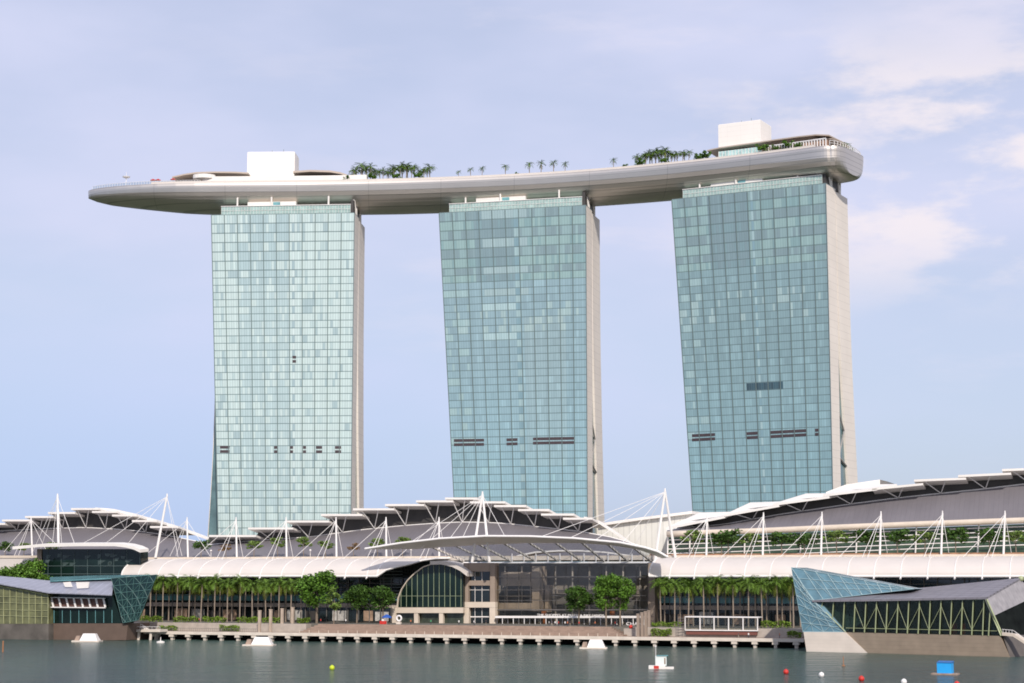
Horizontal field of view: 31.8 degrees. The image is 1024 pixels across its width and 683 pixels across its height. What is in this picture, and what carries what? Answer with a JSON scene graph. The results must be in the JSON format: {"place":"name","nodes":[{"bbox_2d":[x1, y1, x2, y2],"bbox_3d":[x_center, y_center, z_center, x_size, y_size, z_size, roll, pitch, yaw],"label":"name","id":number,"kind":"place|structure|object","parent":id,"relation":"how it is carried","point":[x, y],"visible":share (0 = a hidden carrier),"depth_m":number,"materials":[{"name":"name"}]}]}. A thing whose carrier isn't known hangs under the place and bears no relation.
{"place":"outdoors","nodes":[
{"label":"outdoors","id":0,"kind":"place"},
{"bbox_2d":[135,620,801,630],"bbox_3d":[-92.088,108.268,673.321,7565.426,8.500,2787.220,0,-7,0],"label":"ground","id":1,"kind":"structure","parent":0,"point":[613,625],"depth_m":605.03,"materials":[{"name":"beige concrete"}]},
{"bbox_2d":[0,564,23,576],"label":"broad tree","id":2,"kind":"object","parent":1,"relation":"on","point":[6,571],"visible":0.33,"depth_m":660.87,"materials":[{"name":"green plant"}]},
{"bbox_2d":[11,558,46,579],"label":"broad tree","id":3,"kind":"object","parent":1,"relation":"on","point":[30,570],"visible":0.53,"depth_m":663.96,"materials":[{"name":"green plant"}]},
{"bbox_2d":[155,575,173,620],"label":"royal palm","id":4,"kind":"object","parent":1,"relation":"on","point":[162,578],"visible":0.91,"depth_m":645.61,"materials":[{"name":"green plant"}]},
{"bbox_2d":[159,577,178,620],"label":"royal palm","id":5,"kind":"object","parent":1,"relation":"on","point":[169,589],"visible":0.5,"depth_m":654.65,"materials":[{"name":"green plant"}]},
{"bbox_2d":[166,573,187,616],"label":"royal palm","id":6,"kind":"object","parent":1,"relation":"on","point":[179,582],"visible":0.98,"depth_m":643.54,"materials":[{"name":"green plant"}]},
{"bbox_2d":[173,616,198,621],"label":"hedge","id":7,"kind":"object","parent":1,"relation":"on","point":[184,618],"visible":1,"depth_m":631.31,"materials":[{"name":"green plant"}]},
{"bbox_2d":[177,574,198,616],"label":"royal palm","id":8,"kind":"object","parent":1,"relation":"on","point":[188,582],"visible":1,"depth_m":641.61,"materials":[{"name":"green plant"}]},
{"bbox_2d":[191,577,210,621],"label":"royal palm","id":9,"kind":"object","parent":1,"relation":"on","point":[201,582],"visible":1,"depth_m":640.53,"materials":[{"name":"green plant"}]},
{"bbox_2d":[203,574,225,621],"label":"royal palm","id":10,"kind":"object","parent":1,"relation":"on","point":[215,578],"visible":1,"depth_m":638.57,"materials":[{"name":"green plant"}]},
{"bbox_2d":[202,616,226,622],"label":"hedge","id":11,"kind":"object","parent":1,"relation":"on","point":[216,618],"visible":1,"depth_m":627.41,"materials":[{"name":"green plant"}]},
{"bbox_2d":[216,578,237,621],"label":"royal palm","id":12,"kind":"object","parent":1,"relation":"on","point":[227,586],"visible":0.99,"depth_m":636.48,"materials":[{"name":"green plant"}]},
{"bbox_2d":[229,574,250,617],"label":"royal palm","id":13,"kind":"object","parent":1,"relation":"on","point":[240,580],"visible":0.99,"depth_m":635.03,"materials":[{"name":"green plant"}]},
{"bbox_2d":[242,578,260,621],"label":"royal palm","id":14,"kind":"object","parent":1,"relation":"on","point":[251,584],"visible":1,"depth_m":633.28,"materials":[{"name":"green plant"}]},
{"bbox_2d":[256,579,276,622],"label":"royal palm","id":15,"kind":"object","parent":1,"relation":"on","point":[264,582],"visible":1,"depth_m":631.17,"materials":[{"name":"green plant"}]},
{"bbox_2d":[267,575,289,622],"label":"royal palm","id":16,"kind":"object","parent":1,"relation":"on","point":[279,585],"visible":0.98,"depth_m":629.91,"materials":[{"name":"green plant"}]},
{"bbox_2d":[280,577,301,622],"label":"royal palm","id":17,"kind":"object","parent":1,"relation":"on","point":[292,585],"visible":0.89,"depth_m":628.26,"materials":[{"name":"green plant"}]},
{"bbox_2d":[294,570,338,622],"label":"broad tree","id":18,"kind":"object","parent":1,"relation":"on","point":[319,586],"visible":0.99,"depth_m":618.55,"materials":[{"name":"green plant"}]},
{"bbox_2d":[325,587,343,623],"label":"slender tree","id":19,"kind":"object","parent":1,"relation":"on","point":[333,605],"visible":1,"depth_m":612.04,"materials":[{"name":"green plant"}]},
{"bbox_2d":[342,584,371,622],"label":"broad tree","id":20,"kind":"object","parent":1,"relation":"on","point":[359,599],"visible":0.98,"depth_m":620.50,"materials":[{"name":"green plant"}]},
{"bbox_2d":[368,585,396,618],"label":"broad tree","id":21,"kind":"object","parent":1,"relation":"on","point":[383,595],"visible":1,"depth_m":617.90,"materials":[{"name":"green plant"}]},
{"bbox_2d":[379,561,473,622],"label":"arched portal","id":22,"kind":"object","parent":1,"relation":"on","point":[434,591],"visible":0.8,"depth_m":623.66,"materials":[{"name":"green glass"}]},
{"bbox_2d":[148,634,805,646],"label":"quay wall","id":23,"kind":"structure","parent":1,"relation":"on","point":[641,642],"depth_m":588.80,"materials":[{"name":"beige concrete"}]},
{"bbox_2d":[194,631,804,641],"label":"boardwalk","id":24,"kind":"structure","parent":23,"relation":"on","point":[534,635],"depth_m":566.66,"materials":[{"name":"wood"}]},
{"bbox_2d":[300,624,626,635],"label":"steps","id":25,"kind":"structure","parent":24,"relation":"on","point":[475,630],"depth_m":589.29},
{"bbox_2d":[143,631,803,641],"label":"edge beam","id":26,"kind":"structure","parent":24,"relation":"attached to","point":[502,636],"depth_m":576.58,"materials":[{"name":"concrete"}]},
{"bbox_2d":[149,622,803,637],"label":"retaining kerb","id":27,"kind":"structure","parent":24,"relation":"on","point":[762,632],"depth_m":611.16,"materials":[{"name":"beige concrete"}]},
{"bbox_2d":[624,622,640,635],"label":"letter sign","id":28,"kind":"object","parent":24,"relation":"on","point":[629,631],"visible":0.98,"depth_m":571.17,"materials":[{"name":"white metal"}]},
{"bbox_2d":[650,628,671,636],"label":"hedge","id":29,"kind":"object","parent":24,"relation":"on","point":[662,631],"visible":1,"depth_m":566.42,"materials":[{"name":"green plant"}]},
{"bbox_2d":[463,563,657,624],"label":"entrance hall","id":30,"kind":"structure","parent":1,"relation":"on","point":[495,593],"depth_m":622.34,"materials":[{"name":"grey glass"}]},
{"bbox_2d":[470,572,489,622],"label":"tower windows","id":31,"kind":"structure","parent":30,"relation":"in","point":[477,593],"depth_m":621.47,"materials":[{"name":"glass"}]},
{"bbox_2d":[112,552,1023,625],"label":"waterfront arcade","id":32,"kind":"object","parent":1,"relation":"on","point":[918,570],"visible":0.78,"depth_m":603.76,"materials":[{"name":"white glass"}]},
{"bbox_2d":[0,556,36,568],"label":"cream wall","id":33,"kind":"structure","parent":32,"relation":"on","point":[8,561],"depth_m":687.65,"materials":[{"name":"paint"}]},
{"bbox_2d":[4,517,54,555],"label":"support mast","id":34,"kind":"object","parent":32,"relation":"on","point":[30,522],"visible":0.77,"depth_m":695.36,"materials":[{"name":"white metal"}]},
{"bbox_2d":[12,542,148,589],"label":"glass box building","id":35,"kind":"structure","parent":32,"relation":"on","point":[72,562],"depth_m":668.61,"materials":[{"name":"glass"}]},
{"bbox_2d":[30,494,73,556],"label":"support mast","id":36,"kind":"object","parent":35,"relation":"on","point":[58,519],"visible":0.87,"depth_m":678.10,"materials":[{"name":"white metal"}]},
{"bbox_2d":[0,508,208,556],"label":"stepped roof","id":37,"kind":"structure","parent":32,"relation":"on","point":[85,524],"depth_m":725.33,"materials":[{"name":"grey metal"}]},
{"bbox_2d":[86,494,181,557],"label":"support mast","id":38,"kind":"object","parent":32,"relation":"on","point":[160,530],"visible":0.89,"depth_m":673.95,"materials":[{"name":"white metal"}]},
{"bbox_2d":[148,517,209,556],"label":"support mast","id":39,"kind":"object","parent":32,"relation":"on","point":[186,523],"visible":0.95,"depth_m":672.80,"materials":[{"name":"white metal"}]},
{"bbox_2d":[192,539,211,550],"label":"terrace tree","id":40,"kind":"object","parent":32,"relation":"on","point":[197,545],"visible":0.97,"depth_m":678.12,"materials":[{"name":"green plant"}]},
{"bbox_2d":[193,517,242,559],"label":"support mast","id":41,"kind":"object","parent":32,"relation":"on","point":[235,524],"visible":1,"depth_m":665.51,"materials":[{"name":"white metal"}]},
{"bbox_2d":[243,517,292,558],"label":"support mast","id":42,"kind":"object","parent":32,"relation":"on","point":[285,524],"visible":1,"depth_m":658.61,"materials":[{"name":"white metal"}]},
{"bbox_2d":[270,537,287,556],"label":"terrace tree","id":43,"kind":"object","parent":32,"relation":"on","point":[273,539],"visible":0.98,"depth_m":667.83,"materials":[{"name":"green plant"}]},
{"bbox_2d":[295,537,312,556],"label":"terrace tree","id":44,"kind":"object","parent":32,"relation":"on","point":[302,541],"visible":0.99,"depth_m":664.03,"materials":[{"name":"green plant"}]},
{"bbox_2d":[293,517,342,558],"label":"support mast","id":45,"kind":"object","parent":32,"relation":"on","point":[335,524],"visible":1,"depth_m":651.82,"materials":[{"name":"white metal"}]},
{"bbox_2d":[343,517,392,558],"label":"support mast","id":46,"kind":"object","parent":32,"relation":"on","point":[385,524],"visible":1,"depth_m":645.27,"materials":[{"name":"white metal"}]},
{"bbox_2d":[396,517,445,558],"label":"support mast","id":47,"kind":"object","parent":32,"relation":"on","point":[439,527],"visible":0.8,"depth_m":638.54,"materials":[{"name":"white metal"}]},
{"bbox_2d":[205,498,639,556],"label":"stepped roof","id":48,"kind":"structure","parent":32,"relation":"on","point":[412,522],"depth_m":676.38,"materials":[{"name":"grey metal"}]},
{"bbox_2d":[365,535,668,563],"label":"shell canopy","id":49,"kind":"object","parent":32,"relation":"on","point":[459,541],"visible":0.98,"depth_m":611.72,"materials":[{"name":"white metal"}]},
{"bbox_2d":[396,491,503,561],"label":"support mast","id":50,"kind":"object","parent":49,"relation":"on","point":[481,501],"visible":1,"depth_m":614.40,"materials":[{"name":"white metal"}]},
{"bbox_2d":[543,488,676,559],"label":"support mast","id":51,"kind":"object","parent":32,"relation":"on","point":[664,493],"visible":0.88,"depth_m":604.19,"materials":[{"name":"white metal"}]},
{"bbox_2d":[671,515,713,558],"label":"support mast","id":52,"kind":"object","parent":32,"relation":"on","point":[707,527],"visible":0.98,"depth_m":605.72,"materials":[{"name":"white metal"}]},
{"bbox_2d":[680,529,704,553],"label":"terrace tree","id":53,"kind":"object","parent":32,"relation":"on","point":[695,533],"visible":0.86,"depth_m":615.77,"materials":[{"name":"green plant"}]},
{"bbox_2d":[708,533,731,553],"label":"terrace tree","id":54,"kind":"object","parent":32,"relation":"on","point":[713,541],"visible":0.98,"depth_m":611.62,"materials":[{"name":"green plant"}]},
{"bbox_2d":[714,528,742,553],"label":"terrace tree","id":55,"kind":"object","parent":32,"relation":"on","point":[732,533],"visible":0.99,"depth_m":610.78,"materials":[{"name":"green plant"}]},
{"bbox_2d":[727,512,769,557],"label":"support mast","id":56,"kind":"object","parent":32,"relation":"on","point":[763,522],"visible":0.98,"depth_m":599.42,"materials":[{"name":"white metal"}]},
{"bbox_2d":[738,533,761,552],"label":"terrace tree","id":57,"kind":"object","parent":32,"relation":"on","point":[748,536],"visible":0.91,"depth_m":608.92,"materials":[{"name":"green plant"}]},
{"bbox_2d":[768,531,797,552],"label":"terrace tree","id":58,"kind":"object","parent":32,"relation":"on","point":[785,538],"visible":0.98,"depth_m":605.70,"materials":[{"name":"green plant"}]},
{"bbox_2d":[780,512,827,556],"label":"support mast","id":59,"kind":"object","parent":32,"relation":"on","point":[821,520],"visible":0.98,"depth_m":592.95,"materials":[{"name":"white metal"}]},
{"bbox_2d":[793,533,819,552],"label":"terrace tree","id":60,"kind":"object","parent":32,"relation":"on","point":[804,538],"visible":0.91,"depth_m":602.37,"materials":[{"name":"green plant"}]},
{"bbox_2d":[822,530,850,552],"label":"terrace tree","id":61,"kind":"object","parent":32,"relation":"on","point":[836,534],"visible":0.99,"depth_m":599.65,"materials":[{"name":"green plant"}]},
{"bbox_2d":[666,468,1023,553],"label":"stepped roof","id":62,"kind":"structure","parent":32,"relation":"on","point":[985,500],"depth_m":612.74,"materials":[{"name":"grey metal"}]},
{"bbox_2d":[826,480,892,492],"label":"roof block","id":63,"kind":"structure","parent":62,"relation":"on","point":[874,482],"depth_m":653.59,"materials":[{"name":"grey metal"}]},
{"bbox_2d":[839,511,886,557],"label":"support mast","id":64,"kind":"object","parent":32,"relation":"on","point":[880,520],"visible":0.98,"depth_m":586.50,"materials":[{"name":"white metal"}]},
{"bbox_2d":[851,529,878,552],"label":"terrace tree","id":65,"kind":"object","parent":32,"relation":"on","point":[865,537],"visible":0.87,"depth_m":595.64,"materials":[{"name":"green plant"}]},
{"bbox_2d":[883,528,911,552],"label":"terrace tree","id":66,"kind":"object","parent":32,"relation":"on","point":[901,534],"visible":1,"depth_m":592.18,"materials":[{"name":"green plant"}]},
{"bbox_2d":[909,531,936,552],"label":"terrace tree","id":67,"kind":"object","parent":32,"relation":"on","point":[928,535],"visible":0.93,"depth_m":589.77,"materials":[{"name":"green plant"}]},
{"bbox_2d":[910,511,948,557],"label":"support mast","id":68,"kind":"object","parent":32,"relation":"on","point":[941,521],"visible":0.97,"depth_m":579.85,"materials":[{"name":"white metal"}]},
{"bbox_2d":[939,526,969,552],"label":"terrace tree","id":69,"kind":"object","parent":32,"relation":"on","point":[951,535],"visible":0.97,"depth_m":585.44,"materials":[{"name":"green plant"}]},
{"bbox_2d":[963,511,1010,557],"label":"support mast","id":70,"kind":"object","parent":32,"relation":"on","point":[1005,524],"visible":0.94,"depth_m":573.28,"materials":[{"name":"white metal"}]},
{"bbox_2d":[974,527,1008,552],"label":"terrace tree","id":71,"kind":"object","parent":32,"relation":"on","point":[989,536],"visible":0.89,"depth_m":582.97,"materials":[{"name":"green plant"}]},
{"bbox_2d":[1000,530,1023,551],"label":"terrace tree","id":72,"kind":"object","parent":32,"relation":"on","point":[1016,534],"visible":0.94,"depth_m":580.43,"materials":[{"name":"green plant"}]},
{"bbox_2d":[564,585,593,625],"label":"broad tree","id":73,"kind":"object","parent":1,"relation":"on","point":[583,600],"visible":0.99,"depth_m":590.26,"materials":[{"name":"green plant"}]},
{"bbox_2d":[591,573,617,625],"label":"broad tree","id":74,"kind":"object","parent":1,"relation":"on","point":[600,589],"visible":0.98,"depth_m":581.41,"materials":[{"name":"green plant"}]},
{"bbox_2d":[606,574,636,626],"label":"broad tree","id":75,"kind":"object","parent":1,"relation":"on","point":[625,589],"visible":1,"depth_m":580.47,"materials":[{"name":"green plant"}]},
{"bbox_2d":[648,577,669,620],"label":"royal palm","id":76,"kind":"object","parent":1,"relation":"on","point":[659,582],"visible":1,"depth_m":584.00,"materials":[{"name":"green plant"}]},
{"bbox_2d":[651,621,680,626],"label":"hedge","id":77,"kind":"object","parent":1,"relation":"on","point":[661,623],"visible":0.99,"depth_m":573.08,"materials":[{"name":"green plant"}]},
{"bbox_2d":[662,577,685,626],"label":"royal palm","id":78,"kind":"object","parent":1,"relation":"on","point":[677,585],"visible":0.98,"depth_m":581.94,"materials":[{"name":"green plant"}]},
{"bbox_2d":[671,578,688,625],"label":"royal palm","id":79,"kind":"object","parent":1,"relation":"on","point":[680,583],"visible":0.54,"depth_m":589.71,"materials":[{"name":"green plant"}]},
{"bbox_2d":[675,580,700,626],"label":"royal palm","id":80,"kind":"object","parent":1,"relation":"on","point":[688,587],"visible":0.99,"depth_m":580.85,"materials":[{"name":"green plant"}]},
{"bbox_2d":[691,576,713,626],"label":"royal palm","id":81,"kind":"object","parent":1,"relation":"on","point":[702,582],"visible":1,"depth_m":579.08,"materials":[{"name":"green plant"}]},
{"bbox_2d":[696,579,716,625],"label":"royal palm","id":82,"kind":"object","parent":1,"relation":"on","point":[706,591],"visible":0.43,"depth_m":586.17,"materials":[{"name":"green plant"}]},
{"bbox_2d":[702,574,730,626],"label":"royal palm","id":83,"kind":"object","parent":1,"relation":"on","point":[717,579],"visible":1,"depth_m":577.54,"materials":[{"name":"green plant"}]},
{"bbox_2d":[685,616,762,634],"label":"glass frame kiosk","id":84,"kind":"object","parent":1,"relation":"on","point":[711,632],"visible":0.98,"depth_m":561.68,"materials":[{"name":"white metal"}]},
{"bbox_2d":[721,575,744,626],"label":"royal palm","id":85,"kind":"object","parent":1,"relation":"on","point":[734,586],"visible":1,"depth_m":576.11,"materials":[{"name":"green plant"}]},
{"bbox_2d":[729,578,747,625],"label":"royal palm","id":86,"kind":"object","parent":1,"relation":"on","point":[740,594],"visible":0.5,"depth_m":583.03,"materials":[{"name":"green plant"}]},
{"bbox_2d":[733,574,759,626],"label":"royal palm","id":87,"kind":"object","parent":1,"relation":"on","point":[750,584],"visible":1,"depth_m":574.14,"materials":[{"name":"green plant"}]},
{"bbox_2d":[749,577,773,620],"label":"royal palm","id":88,"kind":"object","parent":1,"relation":"on","point":[761,581],"visible":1,"depth_m":572.80,"materials":[{"name":"green plant"}]},
{"bbox_2d":[761,620,791,628],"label":"hedge","id":89,"kind":"object","parent":1,"relation":"on","point":[769,623],"visible":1,"depth_m":561.36,"materials":[{"name":"green plant"}]},
{"bbox_2d":[764,575,790,627],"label":"royal palm","id":90,"kind":"object","parent":1,"relation":"on","point":[776,581],"visible":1,"depth_m":571.28,"materials":[{"name":"green plant"}]},
{"bbox_2d":[768,579,791,626],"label":"royal palm","id":91,"kind":"object","parent":1,"relation":"on","point":[781,594],"visible":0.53,"depth_m":578.30,"materials":[{"name":"green plant"}]},
{"bbox_2d":[780,577,794,627],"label":"royal palm","id":92,"kind":"object","parent":1,"relation":"on","point":[792,583],"visible":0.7,"depth_m":569.60,"materials":[{"name":"green plant"}]},
{"bbox_2d":[0,638,1023,682],"bbox_3d":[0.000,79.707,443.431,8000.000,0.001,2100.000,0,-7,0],"label":"water","id":93,"kind":"structure","parent":0,"point":[177,660],"depth_m":451.21,"materials":[{"name":"liquid"}]},
{"bbox_2d":[0,574,157,639],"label":"glazed pavilion","id":94,"kind":"structure","parent":93,"relation":"in","point":[64,608],"depth_m":617.75,"materials":[{"name":"teal glass"}]},
{"bbox_2d":[71,633,102,641],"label":"mooring float","id":95,"kind":"object","parent":93,"relation":"on","point":[89,637],"visible":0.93,"depth_m":596.93,"materials":[{"name":"plastic"}]},
{"bbox_2d":[134,621,167,639],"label":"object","id":96,"kind":"structure","parent":93,"relation":"in","point":[144,628],"depth_m":613.73,"materials":[{"name":"concrete"}]},
{"bbox_2d":[242,637,275,645],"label":"mooring float","id":97,"kind":"object","parent":93,"relation":"on","point":[261,641],"visible":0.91,"depth_m":563.22,"materials":[{"name":"plastic"}]},
{"bbox_2d":[579,640,607,648],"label":"mooring float","id":98,"kind":"object","parent":93,"relation":"on","point":[595,644],"visible":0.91,"depth_m":540.37,"materials":[{"name":"plastic"}]},
{"bbox_2d":[649,646,673,668],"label":"work boat","id":99,"kind":"object","parent":93,"relation":"on","point":[660,661],"visible":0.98,"depth_m":425.27,"materials":[{"name":"white paint"}]},
{"bbox_2d":[791,567,1023,656],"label":"crystal pavilion","id":100,"kind":"structure","parent":93,"relation":"in","point":[838,612],"depth_m":509.52,"materials":[{"name":"glass"}]},
{"bbox_2d":[931,661,959,674],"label":"blue float","id":101,"kind":"object","parent":93,"relation":"on","point":[945,667],"visible":0.98,"depth_m":399.91,"materials":[{"name":"blue plastic"}]},
{"bbox_2d":[598,511,699,561],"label":"louvred block","id":102,"kind":"structure","parent":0,"point":[647,538],"depth_m":678.80,"materials":[{"name":"white metal"}]},
{"bbox_3d":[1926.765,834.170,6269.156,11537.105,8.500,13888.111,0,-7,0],"label":"parkland","id":103,"kind":"structure","parent":0,"visible":0},
{"bbox_2d":[207,196,364,543],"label":"hotel tower","id":104,"kind":"structure","parent":103,"relation":"on","point":[288,319],"depth_m":837.86,"materials":[{"name":"glass"}]},
{"bbox_2d":[439,190,604,561],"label":"hotel tower","id":105,"kind":"structure","parent":103,"relation":"on","point":[521,287],"depth_m":825.45,"materials":[{"name":"glass"}]},
{"bbox_2d":[671,174,857,535],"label":"hotel tower","id":106,"kind":"structure","parent":103,"relation":"on","point":[762,276],"depth_m":785.93,"materials":[{"name":"glass"}]},
{"bbox_2d":[88,118,862,214],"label":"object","id":107,"kind":"structure","parent":106,"relation":"on","point":[281,177],"depth_m":839.69,"materials":[{"name":"white metal"}]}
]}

